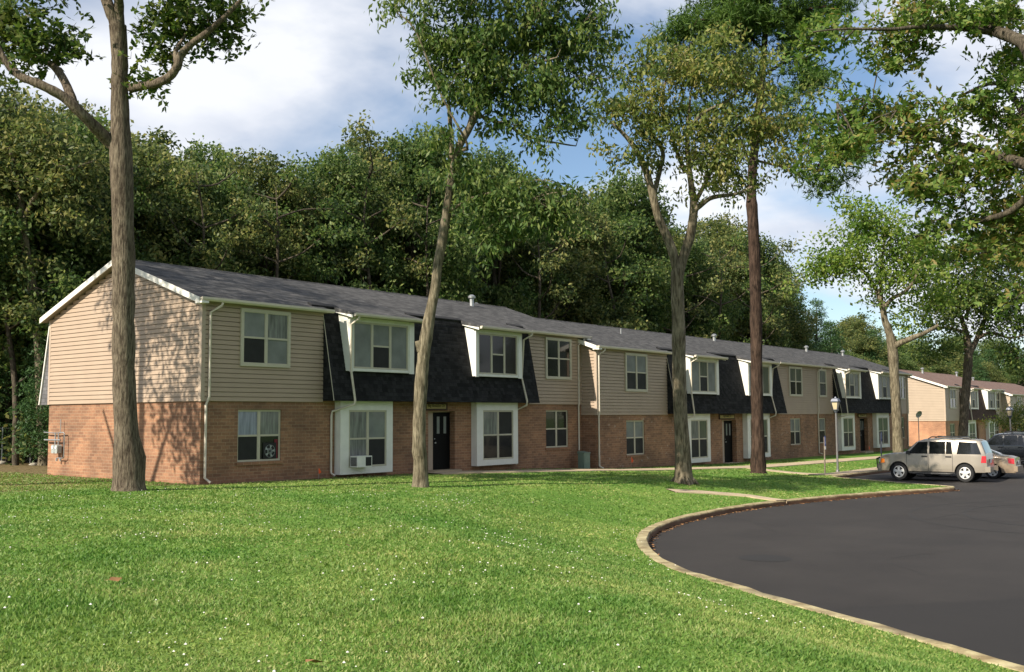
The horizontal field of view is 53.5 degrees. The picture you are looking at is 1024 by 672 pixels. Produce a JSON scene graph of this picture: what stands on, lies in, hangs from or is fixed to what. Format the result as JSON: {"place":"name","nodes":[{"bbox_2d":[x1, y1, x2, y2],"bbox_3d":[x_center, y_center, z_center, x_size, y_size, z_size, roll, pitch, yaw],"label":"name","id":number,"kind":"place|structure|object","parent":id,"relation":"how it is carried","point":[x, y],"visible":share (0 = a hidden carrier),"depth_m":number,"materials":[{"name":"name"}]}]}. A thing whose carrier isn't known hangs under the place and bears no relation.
{"place":"outdoors","nodes":[
{"label":"outdoors","id":0,"kind":"place"},
{"bbox_2d":[0,444,1018,671],"bbox_3d":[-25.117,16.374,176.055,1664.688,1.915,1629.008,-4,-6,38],"label":"lawn","id":1,"kind":"structure","parent":0,"point":[25,467],"depth_m":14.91,"materials":[{"name":"green plant"}]},
{"bbox_2d":[0,288,34,462],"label":"conifer tree","id":2,"kind":"object","parent":1,"relation":"on","point":[8,396],"visible":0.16,"depth_m":45.10,"materials":[{"name":"green plant"}]},
{"bbox_2d":[0,396,48,464],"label":"understorey shrub","id":3,"kind":"object","parent":1,"relation":"on","point":[7,443],"visible":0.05,"depth_m":43.29,"materials":[{"name":"green plant"}]},
{"bbox_2d":[0,148,67,464],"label":"sparse tree","id":4,"kind":"object","parent":1,"relation":"on","point":[13,368],"visible":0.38,"depth_m":42.74,"materials":[{"name":"green plant"}]},
{"bbox_2d":[0,255,80,462],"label":"conifer tree","id":5,"kind":"object","parent":1,"relation":"on","point":[32,396],"visible":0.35,"depth_m":42.58,"materials":[{"name":"green plant"}]},
{"bbox_2d":[0,100,110,344],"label":"forest tree","id":6,"kind":"object","parent":1,"relation":"on","point":[14,224],"visible":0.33,"depth_m":43.42,"materials":[{"name":"green plant"}]},
{"bbox_2d":[0,72,111,460],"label":"forest tree","id":7,"kind":"object","parent":1,"relation":"on","point":[13,95],"visible":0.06,"depth_m":45.37,"materials":[{"name":"green plant"}]},
{"bbox_2d":[0,82,136,465],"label":"oak tree","id":8,"kind":"object","parent":1,"relation":"on","point":[67,166],"visible":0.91,"depth_m":42.46,"materials":[{"name":"green plant"}]},
{"bbox_2d":[0,112,163,461],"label":"forest tree","id":9,"kind":"object","parent":1,"relation":"on","point":[67,286],"visible":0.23,"depth_m":44.38,"materials":[{"name":"green plant"}]},
{"bbox_2d":[12,106,161,300],"bbox_3d":[-19.962,-2.056,46.671,6.808,16.504,6.920,-2,-5,24],"label":"sparse tree","id":10,"kind":"object","parent":1,"relation":"on","point":[146,205],"visible":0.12,"depth_m":46.32,"materials":[{"name":"green plant"}]},
{"bbox_2d":[37,98,171,274],"bbox_3d":[-22.734,-2.949,53.704,10.071,19.746,7.378,4,-6,-43],"label":"forest tree","id":11,"kind":"object","parent":1,"relation":"on","point":[69,112],"visible":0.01,"depth_m":53.81,"materials":[{"name":"green plant"}]},
{"bbox_2d":[0,0,273,491],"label":"oak tree","id":12,"kind":"object","parent":1,"relation":"on","point":[128,465],"visible":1,"depth_m":25.48,"materials":[{"name":"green plant"}]},
{"bbox_2d":[57,125,238,270],"bbox_3d":[-19.382,-2.315,52.248,12.201,18.139,9.623,-1,-5,3],"label":"forest tree","id":13,"kind":"object","parent":1,"relation":"on","point":[175,242],"visible":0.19,"depth_m":50.46,"materials":[{"name":"green plant"}]},
{"bbox_2d":[109,158,274,276],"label":"forest tree","id":14,"kind":"object","parent":1,"relation":"on","point":[212,191],"visible":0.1,"depth_m":51.52,"materials":[{"name":"green plant"}]},
{"bbox_2d":[140,147,280,273],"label":"sparse tree","id":15,"kind":"object","parent":1,"relation":"on","point":[172,208],"visible":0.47,"depth_m":48.62,"materials":[{"name":"green plant"}]},
{"bbox_2d":[144,133,308,280],"bbox_3d":[-16.915,-2.253,61.650,10.773,19.713,10.783,-2,-5,15],"label":"forest tree","id":16,"kind":"object","parent":1,"relation":"on","point":[217,162],"visible":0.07,"depth_m":60.04,"materials":[{"name":"green plant"}]},
{"bbox_2d":[218,147,333,283],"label":"forest tree","id":17,"kind":"object","parent":1,"relation":"on","point":[261,240],"visible":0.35,"depth_m":56.19,"materials":[{"name":"green plant"}]},
{"bbox_2d":[210,150,358,281],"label":"sparse tree","id":18,"kind":"object","parent":1,"relation":"on","point":[295,214],"visible":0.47,"depth_m":53.62,"materials":[{"name":"green plant"}]},
{"bbox_2d":[252,187,384,285],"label":"forest tree","id":19,"kind":"object","parent":1,"relation":"on","point":[334,266],"depth_m":63.95,"materials":[{"name":"green plant"}]},
{"bbox_2d":[246,144,411,292],"bbox_3d":[-10.887,-2.276,59.842,10.914,19.532,10.823,3,-6,-35],"label":"forest tree","id":20,"kind":"object","parent":1,"relation":"on","point":[358,179],"visible":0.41,"depth_m":60.17,"materials":[{"name":"green plant"}]},
{"bbox_2d":[285,109,440,296],"bbox_3d":[-8.673,-2.509,60.110,7.925,20.166,10.397,-5,-4,37],"label":"sparse tree","id":21,"kind":"object","parent":1,"relation":"on","point":[396,210],"visible":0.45,"depth_m":59.75,"materials":[{"name":"green plant"}]},
{"bbox_2d":[321,130,462,288],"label":"forest tree","id":22,"kind":"object","parent":1,"relation":"on","point":[366,153],"visible":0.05,"depth_m":66.97,"materials":[{"name":"green plant"}]},
{"bbox_2d":[326,121,493,304],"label":"forest tree","id":23,"kind":"object","parent":1,"relation":"on","point":[414,158],"visible":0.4,"depth_m":65.06,"materials":[{"name":"green plant"}]},
{"bbox_2d":[3,488,834,671],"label":"clover flowers","id":24,"kind":"object","parent":1,"relation":"on","point":[185,644],"visible":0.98,"depth_m":12.62,"materials":[{"name":"white plant"}]},
{"bbox_2d":[374,157,485,298],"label":"sparse tree","id":25,"kind":"object","parent":1,"relation":"on","point":[428,183],"visible":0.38,"depth_m":61.56,"materials":[{"name":"green plant"}]},
{"bbox_2d":[401,153,512,304],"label":"forest tree","id":26,"kind":"object","parent":1,"relation":"on","point":[501,281],"depth_m":74.72,"materials":[{"name":"green plant"}]},
{"bbox_2d":[38,260,912,483],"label":"apartment building","id":27,"kind":"structure","parent":1,"relation":"on","point":[234,371],"depth_m":36.74,"materials":[{"name":"brick"}]},
{"bbox_2d":[44,419,64,460],"bbox_3d":[-16.063,3.638,35.595,1.441,1.443,0.181,-4,-6,38],"label":"gas meter","id":28,"kind":"object","parent":27,"relation":"attached to","point":[55,448],"visible":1,"depth_m":35.38,"materials":[{"name":"metal"}]},
{"bbox_2d":[237,410,280,461],"bbox_3d":[-8.043,3.155,32.257,0.050,1.622,1.682,-4,-6,38],"label":"window","id":29,"kind":"structure","parent":27,"relation":"in","point":[256,428],"depth_m":32.19,"materials":[{"name":"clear glass"}]},
{"bbox_2d":[240,308,290,367],"bbox_3d":[-7.863,0.078,32.496,0.060,1.820,1.950,-4,-6,38],"label":"window","id":30,"kind":"structure","parent":27,"relation":"in","point":[265,335],"depth_m":32.46,"materials":[{"name":"glass"}]},
{"bbox_2d":[263,442,275,458],"bbox_3d":[-7.751,3.672,32.543,0.025,0.520,0.520,-4,-6,38],"label":"box fan","id":31,"kind":"object","parent":27,"relation":"on","point":[269,450],"visible":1,"depth_m":32.53},
{"bbox_2d":[350,455,371,467],"bbox_3d":[-5.176,4.305,34.908,0.372,0.380,0.689,-4,-6,38],"label":"air conditioner","id":32,"kind":"object","parent":27,"relation":"attached to","point":[361,461],"visible":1,"depth_m":34.72,"materials":[{"name":"white paint"}]},
{"bbox_2d":[334,401,392,474],"bbox_3d":[-5.158,3.530,35.507,0.300,2.500,2.480,-4,-6,38],"label":"bay window","id":33,"kind":"structure","parent":27,"relation":"in","point":[366,427],"depth_m":35.34,"materials":[{"name":"white paint"}]},
{"bbox_2d":[426,403,447,409],"bbox_3d":[-2.874,2.683,38.631,0.049,0.285,1.260,-4,-6,38],"label":"name sign","id":34,"kind":"object","parent":27,"relation":"attached to","point":[436,406],"visible":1,"depth_m":38.64,"materials":[{"name":"brown wood"}]},
{"bbox_2d":[433,412,449,469],"bbox_3d":[-2.704,4.037,39.186,0.120,2.180,0.945,-4,-6,38],"label":"door","id":35,"kind":"structure","parent":27,"relation":"in","point":[441,420],"depth_m":39.19,"materials":[{"name":"black paint"}]},
{"bbox_2d":[471,402,517,465],"bbox_3d":[-0.683,3.947,41.114,0.300,2.500,2.610,-4,-6,38],"label":"bay window","id":36,"kind":"structure","parent":27,"relation":"in","point":[494,426],"depth_m":40.88,"materials":[{"name":"white paint"}]},
{"bbox_2d":[546,410,567,447],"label":"window","id":37,"kind":"structure","parent":27,"relation":"in","point":[556,420],"depth_m":44.78,"materials":[{"name":"clear glass"}]},
{"bbox_2d":[545,337,571,379],"bbox_3d":[2.061,1.003,44.929,0.060,1.820,1.920,-4,-6,38],"label":"window","id":38,"kind":"structure","parent":27,"relation":"in","point":[558,351],"depth_m":44.90,"materials":[{"name":"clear glass"}]},
{"bbox_2d":[626,420,643,454],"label":"window","id":39,"kind":"structure","parent":27,"relation":"in","point":[634,428],"depth_m":48.30,"materials":[{"name":"glass"}]},
{"bbox_2d":[625,352,647,391],"bbox_3d":[5.925,1.737,48.416,0.060,1.820,1.960,-4,-6,38],"label":"window","id":40,"kind":"structure","parent":27,"relation":"in","point":[636,367],"depth_m":48.39,"materials":[{"name":"glass"}]},
{"bbox_2d":[687,414,710,462],"bbox_3d":[9.555,5.275,52.587,0.300,2.500,2.460,-4,-6,38],"label":"bay window","id":41,"kind":"structure","parent":27,"relation":"in","point":[698,425],"depth_m":52.59,"materials":[{"name":"white paint"}]},
{"bbox_2d":[724,421,732,461],"bbox_3d":[11.957,5.832,56.252,0.051,2.280,0.945,-4,-6,38],"label":"door","id":42,"kind":"structure","parent":27,"relation":"in","point":[728,451],"depth_m":56.22,"materials":[{"name":"black paint"}]},
{"bbox_2d":[742,413,770,457],"bbox_3d":[14.004,5.690,58.162,0.300,2.500,2.950,-4,-6,38],"label":"bay window","id":43,"kind":"structure","parent":27,"relation":"in","point":[747,440],"depth_m":57.15,"materials":[{"name":"white paint"}]},
{"bbox_2d":[788,366,802,395],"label":"window","id":44,"kind":"structure","parent":27,"relation":"in","point":[795,373],"depth_m":62.98,"materials":[{"name":"clear glass"}]},
{"bbox_2d":[790,418,800,444],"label":"window","id":45,"kind":"structure","parent":27,"relation":"in","point":[794,422],"depth_m":62.95,"materials":[{"name":"clear glass"}]},
{"bbox_2d":[818,369,826,396],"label":"window","id":46,"kind":"structure","parent":27,"relation":"in","point":[822,379],"depth_m":66.44,"materials":[{"name":"clear glass"}]},
{"bbox_2d":[819,418,825,442],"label":"window","id":47,"kind":"structure","parent":27,"relation":"in","point":[821,420],"depth_m":66.34,"materials":[{"name":"clear glass"}]},
{"bbox_2d":[837,413,855,450],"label":"bay window","id":48,"kind":"structure","parent":27,"relation":"in","point":[845,425],"depth_m":68.73,"materials":[{"name":"white paint"}]},
{"bbox_2d":[860,419,864,450],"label":"door","id":49,"kind":"structure","parent":27,"relation":"in","point":[862,436],"depth_m":72.58,"materials":[{"name":"black paint"}]},
{"bbox_2d":[872,413,889,447],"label":"bay window","id":50,"kind":"structure","parent":27,"relation":"in","point":[880,420],"depth_m":74.17,"materials":[{"name":"white paint"}]},
{"bbox_2d":[364,0,638,487],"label":"hickory tree","id":51,"kind":"object","parent":1,"relation":"on","point":[482,54],"visible":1,"depth_m":29.26,"materials":[{"name":"green plant"}]},
{"bbox_2d":[443,136,569,319],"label":"forest tree","id":52,"kind":"object","parent":1,"relation":"on","point":[524,285],"visible":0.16,"depth_m":71.24,"materials":[{"name":"green plant"}]},
{"bbox_2d":[487,185,598,318],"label":"sparse tree","id":53,"kind":"object","parent":1,"relation":"on","point":[550,264],"visible":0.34,"depth_m":70.43,"materials":[{"name":"green plant"}]},
{"bbox_2d":[478,221,615,320],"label":"forest tree","id":54,"kind":"object","parent":1,"relation":"on","point":[596,284],"visible":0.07,"depth_m":78.24,"materials":[{"name":"green plant"}]},
{"bbox_2d":[497,176,649,330],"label":"forest tree","id":55,"kind":"object","parent":1,"relation":"on","point":[605,317],"visible":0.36,"depth_m":77.59,"materials":[{"name":"green plant"}]},
{"bbox_2d":[577,451,590,468],"bbox_3d":[3.195,5.559,45.107,0.380,0.890,0.520,-4,-6,38],"label":"trash bin","id":56,"kind":"object","parent":1,"relation":"on","point":[583,459],"visible":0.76,"depth_m":44.95,"materials":[{"name":"green plastic"}]},
{"bbox_2d":[537,185,670,332],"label":"forest tree","id":57,"kind":"object","parent":1,"relation":"on","point":[641,312],"visible":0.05,"depth_m":86.96,"materials":[{"name":"green plant"}]},
{"bbox_2d":[552,206,660,329],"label":"sparse tree","id":58,"kind":"object","parent":1,"relation":"on","point":[630,232],"visible":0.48,"depth_m":78.20,"materials":[{"name":"green plant"}]},
{"bbox_2d":[560,167,694,334],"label":"forest tree","id":59,"kind":"object","parent":1,"relation":"on","point":[618,195],"visible":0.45,"depth_m":84.92,"materials":[{"name":"green plant"}]},
{"bbox_2d":[642,225,718,335],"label":"forest tree","id":60,"kind":"object","parent":1,"relation":"on","point":[694,297],"visible":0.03,"depth_m":96.69,"materials":[{"name":"green plant"}]},
{"bbox_2d":[634,218,745,338],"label":"sparse tree","id":61,"kind":"object","parent":1,"relation":"on","point":[695,310],"visible":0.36,"depth_m":86.87,"materials":[{"name":"green plant"}]},
{"bbox_2d":[645,222,749,340],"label":"forest tree","id":62,"kind":"object","parent":1,"relation":"on","point":[731,316],"visible":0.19,"depth_m":95.01,"materials":[{"name":"green plant"}]},
{"bbox_2d":[581,14,852,485],"bbox_3d":[7.242,-2.933,35.923,9.953,16.842,4.206,0,-5,0],"label":"maple tree","id":63,"kind":"object","parent":1,"relation":"on","point":[747,80],"visible":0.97,"depth_m":36.24,"materials":[{"name":"green plant"}]},
{"bbox_2d":[679,225,775,344],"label":"sparse tree","id":64,"kind":"object","parent":1,"relation":"on","point":[718,320],"visible":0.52,"depth_m":92.04,"materials":[{"name":"green plant"}]},
{"bbox_2d":[696,212,790,345],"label":"forest tree","id":65,"kind":"object","parent":1,"relation":"on","point":[721,232],"visible":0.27,"depth_m":104.67,"materials":[{"name":"green plant"}]},
{"bbox_2d":[722,233,800,347],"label":"forest tree","id":66,"kind":"object","parent":1,"relation":"on","point":[773,269],"visible":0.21,"depth_m":105.05,"materials":[{"name":"green plant"}]},
{"bbox_2d":[718,237,809,341],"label":"sparse tree","id":67,"kind":"object","parent":1,"relation":"on","point":[772,301],"visible":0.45,"depth_m":99.78,"materials":[{"name":"green plant"}]},
{"bbox_2d":[641,0,898,473],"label":"pine tree","id":68,"kind":"object","parent":1,"relation":"on","point":[764,19],"visible":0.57,"depth_m":44.25,"materials":[{"name":"green plant"}]},
{"bbox_2d":[731,266,822,350],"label":"forest tree","id":69,"kind":"object","parent":1,"relation":"on","point":[797,325],"visible":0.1,"depth_m":112.79,"materials":[{"name":"green plant"}]},
{"bbox_2d":[773,323,816,350],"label":"forest tree","id":70,"kind":"object","parent":1,"relation":"on","point":[807,344],"visible":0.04,"depth_m":115.96,"materials":[{"name":"green plant"}]},
{"bbox_2d":[786,289,822,349],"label":"conifer tree","id":71,"kind":"object","parent":1,"relation":"on","point":[801,306],"visible":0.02,"depth_m":119.67,"materials":[{"name":"green plant"}]},
{"bbox_2d":[807,297,840,352],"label":"conifer tree","id":72,"kind":"object","parent":1,"relation":"on","point":[816,303],"visible":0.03,"depth_m":133.61,"materials":[{"name":"green plant"}]},
{"bbox_2d":[815,319,847,354],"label":"conifer tree","id":73,"kind":"object","parent":1,"relation":"on","point":[834,341],"visible":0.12,"depth_m":128.66,"materials":[{"name":"green plant"}]},
{"bbox_2d":[831,397,840,471],"bbox_3d":[16.012,4.901,50.152,0.368,3.820,0.368,-4,-6,38],"label":"street lamp","id":74,"kind":"object","parent":1,"relation":"on","point":[835,401],"visible":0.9,"depth_m":50.13,"materials":[{"name":"metal"}]},
{"bbox_2d":[832,312,885,353],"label":"forest tree","id":75,"kind":"object","parent":1,"relation":"on","point":[849,327],"visible":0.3,"depth_m":185.44,"materials":[{"name":"green plant"}]},
{"bbox_2d":[844,333,887,363],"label":"forest tree","id":76,"kind":"object","parent":1,"relation":"on","point":[858,345],"visible":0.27,"depth_m":146.01,"materials":[{"name":"green plant"}]},
{"bbox_2d":[859,329,888,366],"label":"conifer tree","id":77,"kind":"object","parent":1,"relation":"on","point":[871,352],"visible":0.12,"depth_m":146.46,"materials":[{"name":"green plant"}]},
{"bbox_2d":[771,188,982,452],"bbox_3d":[22.116,-0.650,61.910,13.092,16.979,6.327,-1,-5,6],"label":"oak tree","id":78,"kind":"object","parent":1,"relation":"on","point":[836,262],"visible":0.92,"depth_m":61.71,"materials":[{"name":"green plant"}]},
{"bbox_2d":[776,0,1023,320],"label":"oak tree","id":79,"kind":"object","parent":1,"relation":"on","point":[998,20],"visible":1,"depth_m":14.79,"materials":[{"name":"green plant"}]},
{"bbox_2d":[887,352,920,370],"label":"forest tree","id":80,"kind":"object","parent":1,"relation":"on","point":[905,363],"visible":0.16,"depth_m":149.77,"materials":[{"name":"green plant"}]},
{"bbox_2d":[898,340,938,372],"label":"forest tree","id":81,"kind":"object","parent":1,"relation":"on","point":[906,348],"visible":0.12,"depth_m":158.73,"materials":[{"name":"green plant"}]},
{"bbox_2d":[914,348,961,376],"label":"forest tree","id":82,"kind":"object","parent":1,"relation":"on","point":[942,369],"visible":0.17,"depth_m":158.94,"materials":[{"name":"green plant"}]},
{"bbox_2d":[942,350,975,379],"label":"forest tree","id":83,"kind":"object","parent":1,"relation":"on","point":[958,364],"visible":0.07,"depth_m":173.91,"materials":[{"name":"green plant"}]},
{"bbox_2d":[898,190,1023,435],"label":"oak tree","id":84,"kind":"object","parent":1,"relation":"on","point":[988,295],"visible":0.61,"depth_m":69.30,"materials":[{"name":"green plant"}]},
{"bbox_2d":[899,368,1023,445],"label":"apartment building","id":85,"kind":"structure","parent":1,"relation":"on","point":[935,399],"depth_m":93.13,"materials":[{"name":"beige plastic"}]},
{"bbox_2d":[949,388,956,408],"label":"window","id":86,"kind":"structure","parent":85,"relation":"in","point":[952,392],"depth_m":91.99,"materials":[{"name":"clear glass"}]},
{"bbox_2d":[968,420,976,438],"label":"bay window","id":87,"kind":"structure","parent":85,"relation":"in","point":[972,425],"depth_m":95.87,"materials":[{"name":"white paint"}]},
{"bbox_2d":[985,420,994,440],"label":"bay window","id":88,"kind":"structure","parent":85,"relation":"in","point":[990,429],"depth_m":100.81,"materials":[{"name":"white paint"}]},
{"bbox_2d":[935,334,987,369],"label":"forest tree","id":89,"kind":"object","parent":1,"relation":"on","point":[958,342],"visible":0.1,"depth_m":218.03,"materials":[{"name":"green plant"}]},
{"bbox_2d":[972,350,990,380],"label":"conifer tree","id":90,"kind":"object","parent":1,"relation":"on","point":[978,363],"visible":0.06,"depth_m":186.00,"materials":[{"name":"green plant"}]},
{"bbox_2d":[973,360,1010,382],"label":"forest tree","id":91,"kind":"object","parent":1,"relation":"on","point":[992,372],"visible":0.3,"depth_m":190.37,"materials":[{"name":"green plant"}]},
{"bbox_2d":[975,336,1008,367],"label":"forest tree","id":92,"kind":"object","parent":1,"relation":"on","point":[987,345],"visible":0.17,"depth_m":238.59,"materials":[{"name":"green plant"}]},
{"bbox_2d":[977,348,1009,379],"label":"conifer tree","id":93,"kind":"object","parent":1,"relation":"on","point":[991,351],"visible":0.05,"depth_m":205.45,"materials":[{"name":"green plant"}]},
{"bbox_2d":[978,400,1023,432],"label":"tree","id":94,"kind":"object","parent":1,"relation":"on","point":[1017,417],"visible":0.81,"depth_m":75.47,"materials":[{"name":"green plant"}]},
{"bbox_2d":[1001,363,1023,385],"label":"forest tree","id":95,"kind":"object","parent":1,"relation":"on","point":[1013,380],"visible":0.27,"depth_m":212.79,"materials":[{"name":"green plant"}]},
{"bbox_2d":[0,0,1023,366],"label":"sky","id":96,"kind":"structure","parent":0,"point":[315,64],"materials":[{"name":"blue"}]},
{"bbox_2d":[428,456,880,474],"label":"path","id":97,"kind":"structure","parent":0,"point":[666,469],"depth_m":45.25,"materials":[{"name":"concrete"}]},
{"bbox_2d":[666,489,786,502],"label":"path","id":98,"kind":"structure","parent":0,"point":[722,493],"depth_m":34.45,"materials":[{"name":"concrete"}]},
{"bbox_2d":[743,467,877,474],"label":"path","id":99,"kind":"structure","parent":0,"point":[855,471],"depth_m":48.85,"materials":[{"name":"concrete"}]},
{"bbox_2d":[649,462,1023,665],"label":"parking lot","id":100,"kind":"structure","parent":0,"point":[966,591],"depth_m":21.56,"materials":[{"name":"grey asphalt"}]},
{"bbox_2d":[738,554,791,561],"bbox_3d":[5.289,4.643,21.266,1.098,0.001,1.044,-4,-6,38],"label":"asphalt patch","id":101,"kind":"object","parent":100,"relation":"on","point":[761,557],"visible":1,"depth_m":21.21,"materials":[{"name":"grey asphalt"}]},
{"bbox_2d":[649,489,960,559],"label":"fallen leaves","id":102,"kind":"object","parent":100,"relation":"on","point":[741,510],"visible":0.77,"depth_m":29.68,"materials":[{"name":"brown plant"}]},
{"bbox_2d":[636,470,1023,671],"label":"kerb","id":103,"kind":"structure","parent":100,"relation":"on","point":[645,535],"depth_m":23.13,"materials":[{"name":"concrete"}]},
{"bbox_2d":[876,436,997,481],"bbox_3d":[19.149,5.514,45.900,4.954,1.991,2.183,-4,-6,35],"label":"parked car","id":104,"kind":"object","parent":100,"relation":"on","point":[965,458],"visible":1,"depth_m":44.99,"materials":[{"name":"beige paint"}]},
{"bbox_2d":[908,501,1023,532],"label":"tyre mark","id":105,"kind":"object","parent":100,"relation":"on","point":[913,517],"visible":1,"depth_m":29.50,"materials":[{"name":"black rubber"}]},
{"bbox_2d":[924,449,1022,478],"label":"parked car","id":106,"kind":"object","parent":100,"relation":"on","point":[1005,463],"visible":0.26,"depth_m":46.69,"materials":[{"name":"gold metal"}]},
{"bbox_2d":[987,431,1023,461],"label":"parked car","id":107,"kind":"object","parent":100,"relation":"on","point":[1006,443],"visible":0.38,"depth_m":56.77,"materials":[{"name":"black paint"}]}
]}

